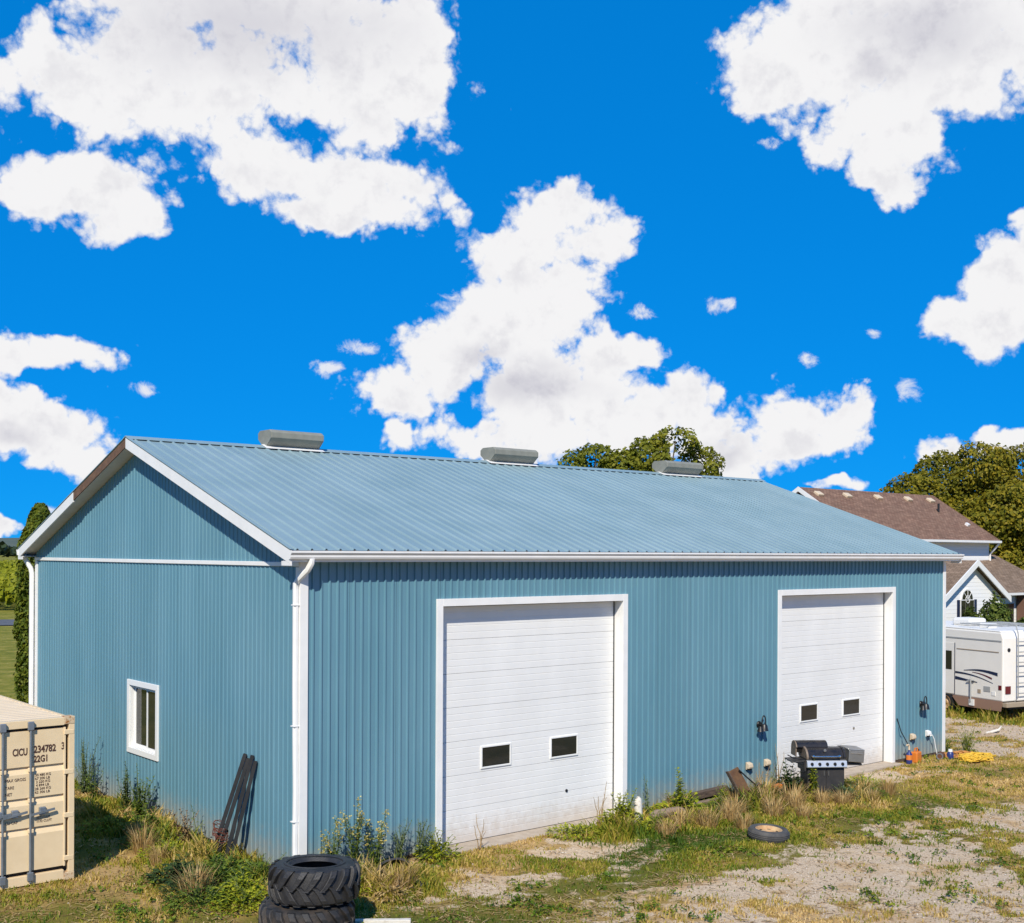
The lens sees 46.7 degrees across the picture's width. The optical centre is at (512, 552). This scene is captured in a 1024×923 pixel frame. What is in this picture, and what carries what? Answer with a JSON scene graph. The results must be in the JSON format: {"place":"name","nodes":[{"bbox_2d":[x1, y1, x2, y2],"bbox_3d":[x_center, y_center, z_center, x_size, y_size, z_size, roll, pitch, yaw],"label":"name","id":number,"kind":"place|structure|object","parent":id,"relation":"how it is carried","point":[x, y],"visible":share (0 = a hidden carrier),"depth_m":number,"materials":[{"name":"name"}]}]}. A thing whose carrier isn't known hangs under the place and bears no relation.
{"place":"outdoors","nodes":[
{"label":"outdoors","id":0,"kind":"place"},
{"bbox_2d":[0,538,19,546],"bbox_3d":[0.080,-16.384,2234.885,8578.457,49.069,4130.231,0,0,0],"label":"hills","id":1,"kind":"structure","parent":0,"point":[11,542],"depth_m":2554.87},
{"bbox_2d":[0,555,1023,922],"bbox_3d":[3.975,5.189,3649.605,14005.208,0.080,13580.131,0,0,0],"label":"ground","id":2,"kind":"structure","parent":0,"point":[8,649],"depth_m":18.97,"materials":[{"name":"gravel"}]},
{"bbox_2d":[0,559,17,606],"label":"vineyard","id":3,"kind":"object","parent":2,"relation":"on","point":[8,588],"visible":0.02,"depth_m":111.85,"materials":[{"name":"green plant"}]},
{"bbox_2d":[0,541,17,556],"bbox_3d":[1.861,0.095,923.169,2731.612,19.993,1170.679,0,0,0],"label":"wood","id":4,"kind":"object","parent":2,"relation":"on","point":[6,550],"visible":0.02,"depth_m":914.61,"materials":[{"name":"green plant"}]},
{"bbox_2d":[12,502,50,703],"bbox_3d":[-14.475,1.819,36.194,1.583,6.720,1.556,0,0,0],"label":"columnar cedar","id":5,"kind":"object","parent":2,"relation":"on","point":[39,514],"visible":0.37,"depth_m":35.74,"materials":[{"name":"green plant"}]},
{"bbox_2d":[0,695,74,889],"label":"shipping container","id":6,"kind":"object","parent":2,"relation":"on","point":[37,749],"visible":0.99,"depth_m":18.29,"materials":[{"name":"metal"}]},
{"bbox_2d":[0,721,73,887],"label":"container door","id":7,"kind":"structure","parent":6,"relation":"in","point":[29,844],"depth_m":18.18,"materials":[{"name":"beige paint"}]},
{"bbox_2d":[74,736,100,795],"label":"tall weed","id":8,"kind":"object","parent":2,"relation":"on","point":[82,780],"visible":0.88,"depth_m":24.78,"materials":[{"name":"green"}]},
{"bbox_2d":[83,768,102,797],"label":"tall weed","id":9,"kind":"object","parent":2,"relation":"on","point":[94,791],"visible":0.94,"depth_m":24.33,"materials":[{"name":"green"}]},
{"bbox_2d":[78,812,134,834],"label":"tall weed","id":10,"kind":"object","parent":2,"relation":"on","point":[112,820],"visible":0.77,"depth_m":21.89,"materials":[{"name":"green"}]},
{"bbox_2d":[115,761,131,810],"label":"tall weed","id":11,"kind":"object","parent":2,"relation":"on","point":[126,799],"visible":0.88,"depth_m":23.11,"materials":[{"name":"green"}]},
{"bbox_2d":[116,763,160,819],"bbox_3d":[-7.059,4.598,22.486,0.971,1.153,0.940,0,0,5],"label":"tall weed","id":12,"kind":"object","parent":2,"relation":"on","point":[139,806],"visible":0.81,"depth_m":22.46,"materials":[{"name":"green"}]},
{"bbox_2d":[125,821,158,854],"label":"grass tuft","id":13,"kind":"object","parent":2,"relation":"on","point":[138,845],"visible":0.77,"depth_m":20.22,"materials":[{"name":"beige plant"}]},
{"bbox_2d":[123,814,162,841],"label":"grass tuft","id":14,"kind":"object","parent":2,"relation":"on","point":[139,830],"visible":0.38,"depth_m":21.12,"materials":[{"name":"green plant"}]},
{"bbox_2d":[112,821,175,850],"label":"tall weed","id":15,"kind":"object","parent":2,"relation":"on","point":[148,831],"visible":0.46,"depth_m":20.79,"materials":[{"name":"green"}]},
{"bbox_2d":[117,800,173,834],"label":"tall weed","id":16,"kind":"object","parent":2,"relation":"on","point":[151,817],"visible":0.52,"depth_m":21.69,"materials":[{"name":"green"}]},
{"bbox_2d":[143,839,170,865],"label":"grass tuft","id":17,"kind":"object","parent":2,"relation":"on","point":[154,856],"visible":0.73,"depth_m":19.46,"materials":[{"name":"beige plant"}]},
{"bbox_2d":[133,831,192,863],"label":"tall weed","id":18,"kind":"object","parent":2,"relation":"on","point":[165,844],"visible":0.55,"depth_m":20.00,"materials":[{"name":"green"}]},
{"bbox_2d":[145,853,204,884],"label":"tall weed","id":19,"kind":"object","parent":2,"relation":"on","point":[177,866],"visible":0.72,"depth_m":18.60,"materials":[{"name":"green"}]},
{"bbox_2d":[166,807,198,842],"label":"tall weed","id":20,"kind":"object","parent":2,"relation":"on","point":[185,828],"visible":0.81,"depth_m":20.79,"materials":[{"name":"brown"}]},
{"bbox_2d":[158,863,229,903],"bbox_3d":[-4.790,4.956,17.909,1.163,0.476,1.164,0,0,38],"label":"tall weed","id":21,"kind":"object","parent":2,"relation":"on","point":[194,878],"visible":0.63,"depth_m":17.81,"materials":[{"name":"green"}]},
{"bbox_2d":[170,860,219,897],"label":"grass tuft","id":22,"kind":"object","parent":2,"relation":"on","point":[200,877],"visible":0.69,"depth_m":17.81,"materials":[{"name":"beige plant"}]},
{"bbox_2d":[162,878,240,912],"bbox_3d":[-4.550,4.980,17.311,1.122,0.450,1.149,0,0,37],"label":"tall weed","id":23,"kind":"object","parent":2,"relation":"on","point":[199,897],"visible":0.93,"depth_m":17.27,"materials":[{"name":"green"}]},
{"bbox_2d":[174,837,228,864],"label":"tall weed","id":24,"kind":"object","parent":2,"relation":"on","point":[215,853],"visible":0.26,"depth_m":19.55,"materials":[{"name":"green"}]},
{"bbox_2d":[184,855,248,891],"bbox_3d":[-4.596,4.926,18.302,1.147,0.533,1.142,0,0,-29],"label":"tall weed","id":25,"kind":"object","parent":2,"relation":"on","point":[218,875],"visible":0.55,"depth_m":18.31,"materials":[{"name":"green"}]},
{"bbox_2d":[197,847,258,882],"bbox_3d":[-4.531,4.935,18.878,1.122,0.511,1.069,0,0,-14],"label":"tall weed","id":26,"kind":"object","parent":2,"relation":"on","point":[229,861],"visible":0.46,"depth_m":18.86,"materials":[{"name":"green"}]},
{"bbox_2d":[214,753,246,849],"bbox_3d":[-4.787,4.277,19.894,0.627,1.799,0.062,0,0,-3],"label":"steel tube","id":27,"kind":"object","parent":2,"relation":"on","point":[234,787],"visible":0.83,"depth_m":19.87,"materials":[{"name":"black metal"}]},
{"bbox_2d":[212,820,228,842],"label":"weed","id":28,"kind":"object","parent":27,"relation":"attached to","point":[215,833],"visible":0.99,"depth_m":19.76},
{"bbox_2d":[216,758,249,852],"bbox_3d":[-4.702,4.307,19.816,0.597,1.738,0.062,0,0,-2],"label":"steel tube","id":29,"kind":"object","parent":2,"relation":"on","point":[235,798],"visible":0.83,"depth_m":19.79,"materials":[{"name":"black metal"}]},
{"bbox_2d":[205,876,268,917],"bbox_3d":[-3.881,4.944,17.220,1.183,0.501,1.173,0,0,8],"label":"tall weed","id":30,"kind":"object","parent":2,"relation":"on","point":[244,894],"visible":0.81,"depth_m":17.16,"materials":[{"name":"green"}]},
{"bbox_2d":[210,865,266,903],"bbox_3d":[-4.009,4.942,17.775,1.028,0.508,1.057,0,0,2],"label":"tall weed","id":31,"kind":"object","parent":2,"relation":"on","point":[242,879],"visible":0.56,"depth_m":17.73,"materials":[{"name":"green"}]},
{"bbox_2d":[224,755,253,858],"bbox_3d":[-4.565,4.273,19.676,0.512,1.805,0.062,0,0,-11],"label":"steel tube","id":32,"kind":"object","parent":2,"relation":"on","point":[251,759],"visible":0.83,"depth_m":19.65,"materials":[{"name":"black metal"}]},
{"bbox_2d":[230,761,256,853],"bbox_3d":[-4.476,4.313,19.601,0.473,1.724,0.062,0,0,-9],"label":"steel tube","id":33,"kind":"object","parent":2,"relation":"on","point":[244,804],"visible":0.83,"depth_m":19.57,"materials":[{"name":"black metal"}]},
{"bbox_2d":[222,850,284,884],"bbox_3d":[-3.951,4.895,18.470,1.178,0.580,1.179,0,0,15],"label":"tall weed","id":34,"kind":"object","parent":2,"relation":"on","point":[261,865],"visible":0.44,"depth_m":18.40,"materials":[{"name":"green"}]},
{"bbox_2d":[258,897,355,922],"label":"tractor tyre","id":35,"kind":"object","parent":2,"relation":"on","point":[270,910],"visible":0.69,"depth_m":15.47,"materials":[{"name":"rubber"}]},
{"bbox_2d":[267,854,360,907],"bbox_3d":[-2.670,4.399,15.941,1.240,0.488,1.240,2,-3,-29],"label":"tractor tyre","id":36,"kind":"object","parent":35,"relation":"on","point":[315,880],"visible":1,"depth_m":15.51,"materials":[{"name":"rubber"}]},
{"bbox_2d":[320,816,344,854],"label":"tall weed","id":37,"kind":"object","parent":2,"relation":"on","point":[333,843],"visible":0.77,"depth_m":18.58,"materials":[{"name":"green"}]},
{"bbox_2d":[340,796,364,863],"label":"tall weed","id":38,"kind":"object","parent":2,"relation":"on","point":[355,853],"visible":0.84,"depth_m":18.79,"materials":[{"name":"green"}]},
{"bbox_2d":[360,810,389,869],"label":"tall weed","id":39,"kind":"object","parent":2,"relation":"on","point":[378,846],"visible":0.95,"depth_m":19.07,"materials":[{"name":"green"}]},
{"bbox_2d":[355,918,410,922],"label":"white plank","id":40,"kind":"object","parent":2,"relation":"on","point":[391,920],"visible":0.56,"depth_m":16.30,"materials":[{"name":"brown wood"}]},
{"bbox_2d":[360,872,424,903],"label":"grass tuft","id":41,"kind":"object","parent":2,"relation":"on","point":[392,886],"visible":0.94,"depth_m":17.53,"materials":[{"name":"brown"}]},
{"bbox_2d":[377,857,408,875],"bbox_3d":[-1.881,5.053,18.582,0.622,0.434,0.464,13,-32,-17],"label":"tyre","id":42,"kind":"object","parent":2,"relation":"on","point":[401,860],"visible":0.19,"depth_m":18.51,"materials":[{"name":"black rubber"}]},
{"bbox_2d":[391,820,411,857],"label":"tall weed","id":43,"kind":"object","parent":2,"relation":"on","point":[400,850],"visible":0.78,"depth_m":19.52,"materials":[{"name":"green"}]},
{"bbox_2d":[380,858,423,889],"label":"grass tuft","id":44,"kind":"object","parent":2,"relation":"on","point":[406,878],"visible":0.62,"depth_m":17.99,"materials":[{"name":"beige plant"}]},
{"bbox_2d":[415,819,431,861],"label":"tall weed","id":45,"kind":"object","parent":2,"relation":"on","point":[419,841],"visible":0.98,"depth_m":19.78,"materials":[{"name":"green"}]},
{"bbox_2d":[412,827,462,864],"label":"tall weed","id":46,"kind":"object","parent":2,"relation":"on","point":[435,851],"visible":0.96,"depth_m":19.86,"materials":[{"name":"green"}]},
{"bbox_2d":[474,816,485,849],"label":"tall weed","id":47,"kind":"object","parent":2,"relation":"on","point":[481,837],"visible":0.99,"depth_m":20.51,"materials":[{"name":"brown"}]},
{"bbox_2d":[16,429,963,865],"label":"metal barn","id":48,"kind":"structure","parent":2,"relation":"on","point":[506,645],"depth_m":22.99,"materials":[{"name":"blue metal"}]},
{"bbox_2d":[127,679,158,761],"bbox_3d":[-7.224,3.275,23.315,0.175,1.460,1.500,0,0,-40],"label":"slider window","id":49,"kind":"structure","parent":48,"relation":"in","point":[143,721],"depth_m":23.46,"materials":[{"name":"white plastic"}]},
{"bbox_2d":[442,602,612,845],"bbox_3d":[0.300,3.055,21.979,4.374,4.218,0.072,0,0,-40],"label":"overhead door","id":50,"kind":"structure","parent":48,"relation":"in","point":[528,737],"depth_m":21.90,"materials":[{"name":"white metal"}]},
{"bbox_2d":[757,715,768,731],"bbox_3d":[5.435,3.725,25.826,0.290,0.343,0.213,0,0,-40],"label":"wall light","id":51,"kind":"object","parent":48,"relation":"attached to","point":[761,726],"visible":1,"depth_m":25.80,"materials":[{"name":"black metal"}]},
{"bbox_2d":[781,593,882,779],"bbox_3d":[7.501,3.090,28.014,4.404,4.218,0.072,0,0,-40],"label":"overhead door","id":52,"kind":"structure","parent":48,"relation":"in","point":[832,685],"depth_m":28.07,"materials":[{"name":"white metal"}]},
{"bbox_2d":[0,695,1023,922],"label":"grass","id":53,"kind":"structure","parent":2,"relation":"on","point":[89,809],"depth_m":20.16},
{"bbox_2d":[648,807,684,819],"bbox_3d":[2.935,4.987,22.678,0.805,0.197,0.181,0,0,-31],"label":"weathered log","id":54,"kind":"object","parent":53,"relation":"on","point":[664,811],"visible":0.52,"depth_m":22.59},
{"bbox_2d":[667,785,727,803],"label":"timber beam","id":55,"kind":"structure","parent":53,"relation":"on","point":[706,793],"depth_m":24.53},
{"bbox_2d":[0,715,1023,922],"bbox_3d":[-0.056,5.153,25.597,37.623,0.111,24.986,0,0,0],"label":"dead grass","id":56,"kind":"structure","parent":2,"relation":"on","point":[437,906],"depth_m":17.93,"materials":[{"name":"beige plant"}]},
{"bbox_2d":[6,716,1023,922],"bbox_3d":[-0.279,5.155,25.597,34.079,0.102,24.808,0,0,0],"label":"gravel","id":57,"kind":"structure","parent":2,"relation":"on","point":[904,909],"depth_m":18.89,"materials":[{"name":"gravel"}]},
{"bbox_2d":[9,722,1023,922],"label":"weeds","id":58,"kind":"object","parent":2,"relation":"on","point":[120,910],"visible":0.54,"depth_m":18.13,"materials":[{"name":"green plant"}]},
{"bbox_2d":[544,822,604,841],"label":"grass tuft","id":59,"kind":"object","parent":2,"relation":"on","point":[576,830],"visible":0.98,"depth_m":21.59,"materials":[{"name":"green"}]},
{"bbox_2d":[556,442,629,468],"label":"shade tree","id":60,"kind":"object","parent":2,"relation":"on","point":[578,458],"visible":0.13,"depth_m":55.56,"materials":[{"name":"green plant"}]},
{"bbox_2d":[597,788,645,827],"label":"tall weed","id":61,"kind":"object","parent":2,"relation":"on","point":[623,807],"visible":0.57,"depth_m":22.16,"materials":[{"name":"green"}]},
{"bbox_2d":[634,796,642,822],"bbox_3d":[2.365,4.910,22.337,0.176,0.613,0.165,0,0,-40],"label":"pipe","id":62,"kind":"object","parent":2,"relation":"on","point":[638,804],"visible":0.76,"depth_m":22.28,"materials":[{"name":"white plastic"}]},
{"bbox_2d":[637,807,679,831],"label":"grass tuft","id":63,"kind":"object","parent":2,"relation":"on","point":[657,819],"visible":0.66,"depth_m":21.90,"materials":[{"name":"green"}]},
{"bbox_2d":[604,425,725,476],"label":"shade tree","id":64,"kind":"object","parent":2,"relation":"on","point":[656,444],"visible":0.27,"depth_m":55.47,"materials":[{"name":"green plant"}]},
{"bbox_2d":[652,814,681,837],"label":"grass tuft","id":65,"kind":"object","parent":2,"relation":"on","point":[666,827],"visible":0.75,"depth_m":21.50,"materials":[{"name":"beige plant"}]},
{"bbox_2d":[672,767,685,806],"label":"tall weed","id":66,"kind":"object","parent":2,"relation":"on","point":[679,792],"visible":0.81,"depth_m":23.22,"materials":[{"name":"green"}]},
{"bbox_2d":[663,803,695,830],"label":"grass tuft","id":67,"kind":"object","parent":2,"relation":"on","point":[680,818],"visible":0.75,"depth_m":22.07,"materials":[{"name":"beige plant"}]},
{"bbox_2d":[648,789,713,820],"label":"tall weed","id":68,"kind":"object","parent":2,"relation":"on","point":[688,804],"visible":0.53,"depth_m":23.11,"materials":[{"name":"green"}]},
{"bbox_2d":[691,803,725,828],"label":"grass tuft","id":69,"kind":"object","parent":2,"relation":"on","point":[702,819],"visible":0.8,"depth_m":22.14,"materials":[{"name":"beige plant"}]},
{"bbox_2d":[709,783,733,804],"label":"tall weed","id":70,"kind":"object","parent":2,"relation":"on","point":[721,790],"visible":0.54,"depth_m":24.04,"materials":[{"name":"green"}]},
{"bbox_2d":[706,789,753,813],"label":"tall weed","id":71,"kind":"object","parent":2,"relation":"on","point":[721,800],"visible":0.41,"depth_m":23.61,"materials":[{"name":"green"}]},
{"bbox_2d":[713,797,750,821],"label":"grass tuft","id":72,"kind":"object","parent":2,"relation":"on","point":[726,808],"visible":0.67,"depth_m":22.77,"materials":[{"name":"beige plant"}]},
{"bbox_2d":[719,791,756,812],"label":"grass tuft","id":73,"kind":"object","parent":2,"relation":"on","point":[740,803],"visible":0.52,"depth_m":23.38,"materials":[{"name":"beige plant"}]},
{"bbox_2d":[718,783,759,799],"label":"grass tuft","id":74,"kind":"object","parent":2,"relation":"on","point":[731,794],"visible":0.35,"depth_m":24.22,"materials":[{"name":"beige plant"}]},
{"bbox_2d":[728,810,758,829],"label":"grass tuft","id":75,"kind":"object","parent":2,"relation":"on","point":[744,822],"visible":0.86,"depth_m":22.12,"materials":[{"name":"beige plant"}]},
{"bbox_2d":[726,767,761,797],"bbox_3d":[4.787,4.796,24.350,1.072,0.793,0.278,0,0,-44],"label":"scrap metal","id":76,"kind":"object","parent":2,"relation":"on","point":[735,777],"visible":0.64,"depth_m":24.19,"materials":[{"name":"brown"}]},
{"bbox_2d":[749,776,784,793],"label":"grass tuft","id":77,"kind":"object","parent":2,"relation":"on","point":[769,782],"visible":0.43,"depth_m":24.73,"materials":[{"name":"beige plant"}]},
{"bbox_2d":[748,781,786,804],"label":"grass tuft","id":78,"kind":"object","parent":2,"relation":"on","point":[770,798],"visible":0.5,"depth_m":23.99,"materials":[{"name":"beige plant"}]},
{"bbox_2d":[747,823,789,843],"bbox_3d":[4.620,5.080,21.416,0.748,0.205,0.748,2,2,-17],"label":"car wheel","id":79,"kind":"object","parent":2,"relation":"on","point":[768,833],"visible":1,"depth_m":21.20,"materials":[{"name":"grey rubber"}]},
{"bbox_2d":[756,793,799,815],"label":"grass tuft","id":80,"kind":"object","parent":2,"relation":"on","point":[779,808],"visible":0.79,"depth_m":23.18,"materials":[{"name":"beige plant"}]},
{"bbox_2d":[771,759,807,793],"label":"tall weed","id":81,"kind":"object","parent":2,"relation":"on","point":[787,778],"visible":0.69,"depth_m":25.44,"materials":[{"name":"green"}]},
{"bbox_2d":[778,780,814,801],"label":"grass tuft","id":82,"kind":"object","parent":2,"relation":"on","point":[793,790],"visible":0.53,"depth_m":24.51,"materials":[{"name":"beige plant"}]},
{"bbox_2d":[783,788,810,809],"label":"grass tuft","id":83,"kind":"object","parent":2,"relation":"on","point":[796,801],"visible":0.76,"depth_m":23.95,"materials":[{"name":"beige plant"}]},
{"bbox_2d":[792,802,815,817],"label":"grass tuft","id":84,"kind":"object","parent":2,"relation":"on","point":[802,812],"visible":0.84,"depth_m":23.13,"materials":[{"name":"beige plant"}]},
{"bbox_2d":[807,759,818,794],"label":"tall weed","id":85,"kind":"object","parent":2,"relation":"on","point":[812,785],"visible":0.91,"depth_m":25.10,"materials":[{"name":"green"}]},
{"bbox_2d":[812,787,834,803],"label":"grass tuft","id":86,"kind":"object","parent":2,"relation":"on","point":[821,798],"visible":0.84,"depth_m":24.40,"materials":[{"name":"beige plant"}]},
{"bbox_2d":[785,740,864,794],"bbox_3d":[6.640,4.626,25.429,1.673,1.149,0.722,0,0,-4],"label":"barbecue grill","id":87,"kind":"object","parent":2,"relation":"on","point":[829,764],"visible":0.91,"depth_m":25.21,"materials":[{"name":"black paint"}]},
{"bbox_2d":[808,769,825,790],"bbox_3d":[6.454,4.835,25.177,0.387,0.470,0.017,0,0,-4],"label":"cabinet door","id":88,"kind":"structure","parent":87,"relation":"in","point":[821,780],"depth_m":25.17,"materials":[{"name":"black paint"}]},
{"bbox_2d":[826,769,843,790],"bbox_3d":[6.856,4.837,25.205,0.387,0.470,0.017,0,0,-4],"label":"cabinet door","id":89,"kind":"structure","parent":87,"relation":"in","point":[836,776],"depth_m":25.20,"materials":[{"name":"black paint"}]},
{"bbox_2d":[822,783,865,801],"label":"tall weed","id":90,"kind":"object","parent":2,"relation":"on","point":[848,789],"visible":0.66,"depth_m":24.95,"materials":[{"name":"green"}]},
{"bbox_2d":[827,788,861,804],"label":"grass tuft","id":91,"kind":"object","parent":2,"relation":"on","point":[846,796],"visible":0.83,"depth_m":24.37,"materials":[{"name":"beige plant"}]},
{"bbox_2d":[844,769,884,787],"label":"tall weed","id":92,"kind":"object","parent":2,"relation":"on","point":[863,777],"visible":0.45,"depth_m":26.52,"materials":[{"name":"green"}]},
{"bbox_2d":[859,787,884,800],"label":"grass tuft","id":93,"kind":"object","parent":2,"relation":"on","point":[875,794],"visible":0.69,"depth_m":24.86,"materials":[{"name":"beige plant"}]},
{"bbox_2d":[873,775,900,795],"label":"grass tuft","id":94,"kind":"object","parent":2,"relation":"on","point":[888,787],"visible":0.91,"depth_m":25.55,"materials":[{"name":"beige plant"}]},
{"bbox_2d":[792,487,1001,560],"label":"two storey house","id":95,"kind":"structure","parent":2,"relation":"on","point":[932,519],"depth_m":73.74,"materials":[{"name":"brown"}]},
{"bbox_2d":[906,744,911,763],"bbox_3d":[9.799,4.986,29.326,0.176,0.490,0.149,0,0,-40],"label":"spray bottle","id":96,"kind":"object","parent":2,"relation":"on","point":[908,757],"visible":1,"depth_m":29.28,"materials":[{"name":"blue plastic"}]},
{"bbox_2d":[911,747,921,762],"bbox_3d":[10.034,5.043,29.484,0.180,0.374,0.260,0,0,44],"label":"orange jug","id":97,"kind":"object","parent":2,"relation":"on","point":[917,756],"visible":1,"depth_m":29.40,"materials":[{"name":"orange plastic"}]},
{"bbox_2d":[879,440,1023,569],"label":"shade tree","id":98,"kind":"object","parent":2,"relation":"on","point":[996,486],"visible":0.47,"depth_m":87.93,"materials":[{"name":"green plant"}]},
{"bbox_2d":[957,727,977,751],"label":"tall weed","id":99,"kind":"object","parent":2,"relation":"on","point":[967,746],"visible":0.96,"depth_m":30.90,"materials":[{"name":"green"}]},
{"bbox_2d":[962,606,986,621],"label":"garden shrub","id":100,"kind":"object","parent":2,"relation":"on","point":[970,611],"visible":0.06,"depth_m":61.29,"materials":[{"name":"green plant"}]},
{"bbox_2d":[958,752,995,762],"bbox_3d":[11.687,5.138,29.878,1.303,0.154,0.822,0,0,-40],"label":"yellow rope","id":101,"kind":"object","parent":2,"relation":"on","point":[970,757],"visible":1,"depth_m":29.62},
{"bbox_2d":[945,617,1023,711],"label":"travel trailer","id":102,"kind":"object","parent":2,"relation":"on","point":[984,664],"visible":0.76,"depth_m":37.36,"materials":[{"name":"white"}]},
{"bbox_2d":[946,555,1023,624],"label":"house","id":103,"kind":"structure","parent":2,"relation":"on","point":[974,583],"depth_m":64.31,"materials":[{"name":"white"}]},
{"bbox_2d":[957,589,976,616],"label":"arched window","id":104,"kind":"structure","parent":103,"relation":"in","point":[967,594],"depth_m":63.30,"materials":[{"name":"white paint"}]},
{"bbox_2d":[980,591,1013,625],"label":"garden shrub","id":105,"kind":"object","parent":2,"relation":"on","point":[996,611],"visible":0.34,"depth_m":62.15,"materials":[{"name":"green plant"}]},
{"bbox_2d":[0,0,1023,537],"label":"sky","id":106,"kind":"structure","parent":0,"point":[787,234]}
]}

